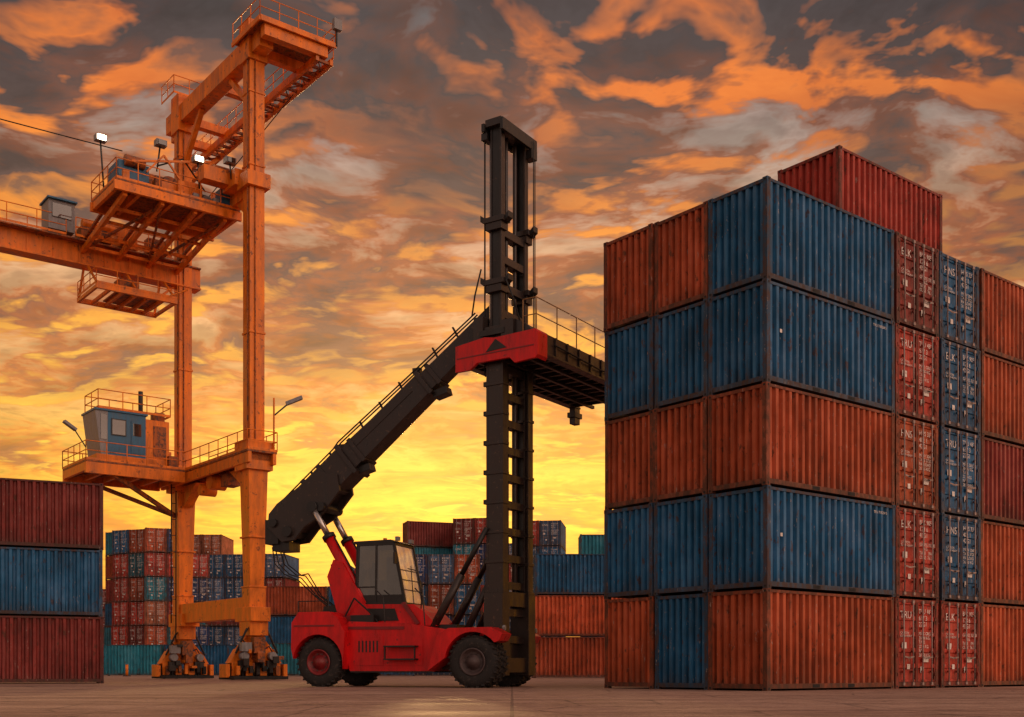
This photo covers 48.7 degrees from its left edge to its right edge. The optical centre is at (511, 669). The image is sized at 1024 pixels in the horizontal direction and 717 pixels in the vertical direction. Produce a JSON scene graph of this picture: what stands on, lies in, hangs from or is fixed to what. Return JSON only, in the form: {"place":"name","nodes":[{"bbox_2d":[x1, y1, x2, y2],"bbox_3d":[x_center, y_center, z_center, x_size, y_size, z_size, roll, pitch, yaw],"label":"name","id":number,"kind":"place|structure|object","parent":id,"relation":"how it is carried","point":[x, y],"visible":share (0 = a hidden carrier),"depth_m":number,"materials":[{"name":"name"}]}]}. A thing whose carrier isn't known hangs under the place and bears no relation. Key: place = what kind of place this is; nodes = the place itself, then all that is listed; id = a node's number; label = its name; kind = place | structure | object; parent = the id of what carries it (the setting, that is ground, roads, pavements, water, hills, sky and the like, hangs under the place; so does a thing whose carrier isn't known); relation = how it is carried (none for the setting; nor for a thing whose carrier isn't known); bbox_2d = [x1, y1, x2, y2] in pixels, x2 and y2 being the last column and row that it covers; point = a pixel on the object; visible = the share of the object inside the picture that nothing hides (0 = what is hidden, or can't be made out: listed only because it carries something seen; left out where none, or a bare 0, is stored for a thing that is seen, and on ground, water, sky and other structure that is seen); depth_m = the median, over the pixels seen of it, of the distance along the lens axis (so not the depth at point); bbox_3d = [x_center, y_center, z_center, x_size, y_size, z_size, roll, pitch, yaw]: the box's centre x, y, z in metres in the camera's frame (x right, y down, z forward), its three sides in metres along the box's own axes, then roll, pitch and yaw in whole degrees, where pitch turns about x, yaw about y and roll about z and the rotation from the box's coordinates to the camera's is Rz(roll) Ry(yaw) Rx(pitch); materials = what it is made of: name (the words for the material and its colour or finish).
{"place":"outdoors","nodes":[
{"label":"outdoors","id":0,"kind":"place"},
{"bbox_2d":[0,675,1023,716],"bbox_3d":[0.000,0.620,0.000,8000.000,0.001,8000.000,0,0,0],"label":"ground","id":1,"kind":"structure","parent":0,"point":[299,696],"depth_m":22.34,"materials":[{"name":"concrete"}]},
{"bbox_2d":[0,616,103,682],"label":"shipping container","id":2,"kind":"object","parent":1,"relation":"on","point":[49,649],"visible":0.99,"depth_m":48.41,"materials":[{"name":"metal"}]},
{"bbox_2d":[0,547,102,616],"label":"shipping container","id":3,"kind":"object","parent":2,"relation":"on","point":[51,582],"visible":0.98,"depth_m":48.47,"materials":[{"name":"metal"}]},
{"bbox_2d":[0,478,102,549],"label":"shipping container","id":4,"kind":"object","parent":3,"relation":"on","point":[50,514],"visible":0.87,"depth_m":48.47,"materials":[{"name":"metal"}]},
{"bbox_2d":[103,589,106,626],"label":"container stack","id":5,"kind":"object","parent":1,"relation":"on","point":[103,601],"depth_m":154.96,"materials":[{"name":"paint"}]},
{"bbox_2d":[104,532,142,644],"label":"container stack","id":6,"kind":"object","parent":1,"relation":"on","point":[108,587],"visible":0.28,"depth_m":138.77,"materials":[{"name":"paint"}]},
{"bbox_2d":[123,664,130,675],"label":"bollard","id":7,"kind":"object","parent":1,"relation":"on","point":[126,669],"visible":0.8,"depth_m":96.92,"materials":[{"name":"orange metal"}]},
{"bbox_2d":[111,529,151,644],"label":"container stack","id":8,"kind":"object","parent":1,"relation":"on","point":[127,592],"visible":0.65,"depth_m":136.13,"materials":[{"name":"paint"}]},
{"bbox_2d":[104,644,236,675],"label":"shipping container","id":9,"kind":"object","parent":1,"relation":"on","point":[140,659],"visible":0.46,"depth_m":104.71,"materials":[{"name":"metal"}]},
{"bbox_2d":[0,0,341,679],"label":"gantry crane","id":10,"kind":"object","parent":1,"relation":"on","point":[128,448],"visible":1,"depth_m":66.45,"materials":[{"name":"orange paint"}]},
{"bbox_2d":[143,527,209,644],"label":"container stack","id":11,"kind":"object","parent":1,"relation":"on","point":[157,577],"visible":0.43,"depth_m":134.87,"materials":[{"name":"paint"}]},
{"bbox_2d":[194,534,233,626],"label":"container stack","id":12,"kind":"object","parent":1,"relation":"on","point":[220,544],"visible":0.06,"depth_m":140.98,"materials":[{"name":"paint"}]},
{"bbox_2d":[206,554,299,667],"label":"container stack","id":13,"kind":"object","parent":1,"relation":"on","point":[225,579],"visible":0.32,"depth_m":136.74,"materials":[{"name":"paint"}]},
{"bbox_2d":[264,586,334,668],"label":"container stack","id":14,"kind":"object","parent":1,"relation":"on","point":[282,602],"visible":0.13,"depth_m":110.20,"materials":[{"name":"paint"}]},
{"bbox_2d":[268,643,414,675],"bbox_3d":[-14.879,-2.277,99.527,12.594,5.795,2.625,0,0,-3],"label":"shipping container","id":15,"kind":"object","parent":1,"relation":"on","point":[284,650],"visible":0.09,"depth_m":98.06,"materials":[{"name":"metal"}]},
{"bbox_2d":[403,521,452,553],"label":"container stack","id":16,"kind":"object","parent":1,"relation":"on","point":[432,537],"visible":0.12,"depth_m":128.92,"materials":[{"name":"paint"}]},
{"bbox_2d":[265,116,604,687],"bbox_3d":[-1.999,-9.057,42.340,12.798,19.405,9.332,0,0,20],"label":"reach stacker","id":17,"kind":"object","parent":1,"relation":"on","point":[373,622],"visible":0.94,"depth_m":39.34,"materials":[{"name":"red paint"}]},
{"bbox_2d":[415,554,511,675],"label":"container stack","id":18,"kind":"object","parent":1,"relation":"on","point":[438,573],"visible":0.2,"depth_m":108.08,"materials":[{"name":"paint"}]},
{"bbox_2d":[453,518,511,584],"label":"container stack","id":19,"kind":"object","parent":1,"relation":"on","point":[467,532],"visible":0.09,"depth_m":125.76,"materials":[{"name":"paint"}]},
{"bbox_2d":[533,520,565,556],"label":"container stack","id":20,"kind":"object","parent":1,"relation":"on","point":[549,537],"visible":0.09,"depth_m":127.70,"materials":[{"name":"paint"}]},
{"bbox_2d":[532,553,625,677],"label":"container stack","id":21,"kind":"object","parent":1,"relation":"on","point":[568,590],"visible":0.3,"depth_m":79.14,"materials":[{"name":"paint"}]},
{"bbox_2d":[604,596,654,688],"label":"shipping container","id":22,"kind":"object","parent":1,"relation":"on","point":[629,642],"visible":0.27,"depth_m":36.01,"materials":[{"name":"painted steel"},{"name":"paint"}]},
{"bbox_2d":[604,503,672,598],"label":"shipping container","id":23,"kind":"object","parent":22,"relation":"on","point":[628,552],"visible":0.34,"depth_m":36.07,"materials":[{"name":"painted steel"},{"name":"paint"}]},
{"bbox_2d":[605,410,653,509],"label":"shipping container","id":24,"kind":"object","parent":23,"relation":"on","point":[629,461],"visible":0.34,"depth_m":36.19,"materials":[{"name":"painted steel"},{"name":"paint"}]},
{"bbox_2d":[604,316,654,420],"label":"shipping container","id":25,"kind":"object","parent":24,"relation":"on","point":[629,370],"visible":0.21,"depth_m":36.03,"materials":[{"name":"painted steel"},{"name":"paint"}]},
{"bbox_2d":[603,223,654,331],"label":"shipping container","id":26,"kind":"object","parent":25,"relation":"on","point":[629,278],"visible":0.35,"depth_m":36.00,"materials":[{"name":"painted steel"},{"name":"paint"}]},
{"bbox_2d":[655,592,707,689],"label":"shipping container","id":27,"kind":"object","parent":1,"relation":"on","point":[681,641],"visible":0.22,"depth_m":34.39,"materials":[{"name":"painted steel"},{"name":"paint"}]},
{"bbox_2d":[653,494,729,595],"bbox_3d":[7.544,-3.728,36.320,6.348,2.895,2.178,0,0,-39],"label":"shipping container","id":28,"kind":"object","parent":27,"relation":"on","point":[681,546],"visible":0.39,"depth_m":34.30,"materials":[{"name":"painted steel"},{"name":"paint"}]},
{"bbox_2d":[653,396,717,501],"bbox_3d":[7.528,-6.628,36.338,6.348,2.895,2.178,0,0,-39],"label":"shipping container","id":29,"kind":"object","parent":28,"relation":"on","point":[680,450],"visible":0.25,"depth_m":34.43,"materials":[{"name":"painted steel"},{"name":"paint"}]},
{"bbox_2d":[654,298,707,408],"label":"shipping container","id":30,"kind":"object","parent":29,"relation":"on","point":[681,355],"visible":0.25,"depth_m":34.42,"materials":[{"name":"painted steel"},{"name":"paint"}]},
{"bbox_2d":[654,200,707,315],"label":"shipping container","id":31,"kind":"object","parent":30,"relation":"on","point":[681,259],"visible":0.2,"depth_m":34.40,"materials":[{"name":"painted steel"},{"name":"paint"}]},
{"bbox_2d":[708,588,893,690],"bbox_3d":[8.936,-0.828,34.621,6.348,2.895,2.178,0,0,-39],"label":"shipping container","id":32,"kind":"object","parent":1,"relation":"on","point":[766,639],"visible":1,"depth_m":33.17,"materials":[{"name":"painted steel"},{"name":"paint"}]},
{"bbox_2d":[709,485,895,596],"bbox_3d":[8.966,-3.728,34.623,6.348,2.895,2.178,0,0,-39],"label":"shipping container","id":33,"kind":"object","parent":32,"relation":"on","point":[770,536],"visible":0.94,"depth_m":33.20,"materials":[{"name":"metal"}]},
{"bbox_2d":[708,381,894,504],"bbox_3d":[8.934,-6.628,34.599,6.348,2.895,2.178,0,0,-39],"label":"shipping container","id":34,"kind":"object","parent":33,"relation":"on","point":[767,433],"visible":0.84,"depth_m":33.17,"materials":[{"name":"metal"}]},
{"bbox_2d":[708,278,894,412],"bbox_3d":[8.950,-9.527,34.627,6.348,2.895,2.178,0,0,-39],"label":"shipping container","id":35,"kind":"object","parent":34,"relation":"on","point":[767,330],"visible":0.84,"depth_m":33.19,"materials":[{"name":"painted steel"},{"name":"paint"}]},
{"bbox_2d":[708,175,893,320],"bbox_3d":[8.945,-12.428,34.650,6.348,2.895,2.178,0,0,-39],"label":"shipping container","id":36,"kind":"object","parent":35,"relation":"on","point":[770,228],"visible":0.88,"depth_m":33.19,"materials":[{"name":"metal"}]},
{"bbox_2d":[894,597,937,688],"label":"shipping container","id":37,"kind":"object","parent":1,"relation":"on","point":[915,642],"visible":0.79,"depth_m":36.67,"materials":[{"name":"metal"}]},
{"bbox_2d":[874,506,938,599],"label":"shipping container","id":38,"kind":"object","parent":37,"relation":"on","point":[916,554],"visible":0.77,"depth_m":36.66,"materials":[{"name":"metal"}]},
{"bbox_2d":[885,414,938,512],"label":"shipping container","id":39,"kind":"object","parent":38,"relation":"on","point":[916,464],"visible":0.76,"depth_m":36.66,"materials":[{"name":"metal"}]},
{"bbox_2d":[895,323,938,424],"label":"shipping container","id":40,"kind":"object","parent":39,"relation":"on","point":[917,375],"visible":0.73,"depth_m":36.69,"materials":[{"name":"metal"}]},
{"bbox_2d":[894,231,938,336],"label":"shipping container","id":41,"kind":"object","parent":40,"relation":"on","point":[916,285],"visible":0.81,"depth_m":36.63,"materials":[{"name":"metal"}]},
{"bbox_2d":[777,145,942,250],"bbox_3d":[12.088,-15.328,39.091,6.118,2.895,2.458,0,0,-39],"label":"shipping container","id":42,"kind":"object","parent":41,"relation":"on","point":[840,176],"visible":0.49,"depth_m":37.61,"materials":[{"name":"metal"}]},
{"bbox_2d":[938,600,980,687],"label":"shipping container","id":43,"kind":"object","parent":1,"relation":"on","point":[958,643],"visible":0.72,"depth_m":38.27,"materials":[{"name":"metal"}]},
{"bbox_2d":[917,513,980,602],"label":"shipping container","id":44,"kind":"object","parent":43,"relation":"on","point":[959,559],"visible":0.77,"depth_m":38.25,"materials":[{"name":"metal"}]},
{"bbox_2d":[938,425,980,518],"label":"shipping container","id":45,"kind":"object","parent":44,"relation":"on","point":[959,473],"visible":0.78,"depth_m":38.27,"materials":[{"name":"metal"}]},
{"bbox_2d":[939,338,980,434],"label":"shipping container","id":46,"kind":"object","parent":45,"relation":"on","point":[959,387],"visible":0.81,"depth_m":38.27,"materials":[{"name":"metal"}]},
{"bbox_2d":[939,251,978,349],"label":"shipping container","id":47,"kind":"object","parent":46,"relation":"on","point":[959,302],"visible":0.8,"depth_m":38.33,"materials":[{"name":"metal"}]},
{"bbox_2d":[980,603,1023,686],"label":"shipping container","id":48,"kind":"object","parent":1,"relation":"on","point":[1001,645],"visible":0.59,"depth_m":40.09,"materials":[{"name":"metal"}]},
{"bbox_2d":[960,520,1023,606],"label":"shipping container","id":49,"kind":"object","parent":48,"relation":"on","point":[1002,564],"visible":0.4,"depth_m":40.23,"materials":[{"name":"metal"}]},
{"bbox_2d":[972,436,1023,526],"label":"shipping container","id":50,"kind":"object","parent":49,"relation":"on","point":[1002,482],"visible":0.33,"depth_m":40.21,"materials":[{"name":"metal"}]},
{"bbox_2d":[981,352,1023,446],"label":"shipping container","id":51,"kind":"object","parent":50,"relation":"on","point":[1002,400],"visible":0.49,"depth_m":40.06,"materials":[{"name":"metal"}]},
{"bbox_2d":[979,268,1023,366],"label":"shipping container","id":52,"kind":"object","parent":51,"relation":"on","point":[1001,317],"visible":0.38,"depth_m":40.04,"materials":[{"name":"metal"}]},
{"bbox_2d":[0,0,1023,588],"label":"sky","id":53,"kind":"structure","parent":0,"point":[638,113],"materials":[{"name":"orange"}]},
{"bbox_2d":[578,534,603,553],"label":"container stack","id":54,"kind":"object","parent":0,"point":[590,543],"visible":0.02,"depth_m":92.12,"materials":[{"name":"paint"}]}
]}

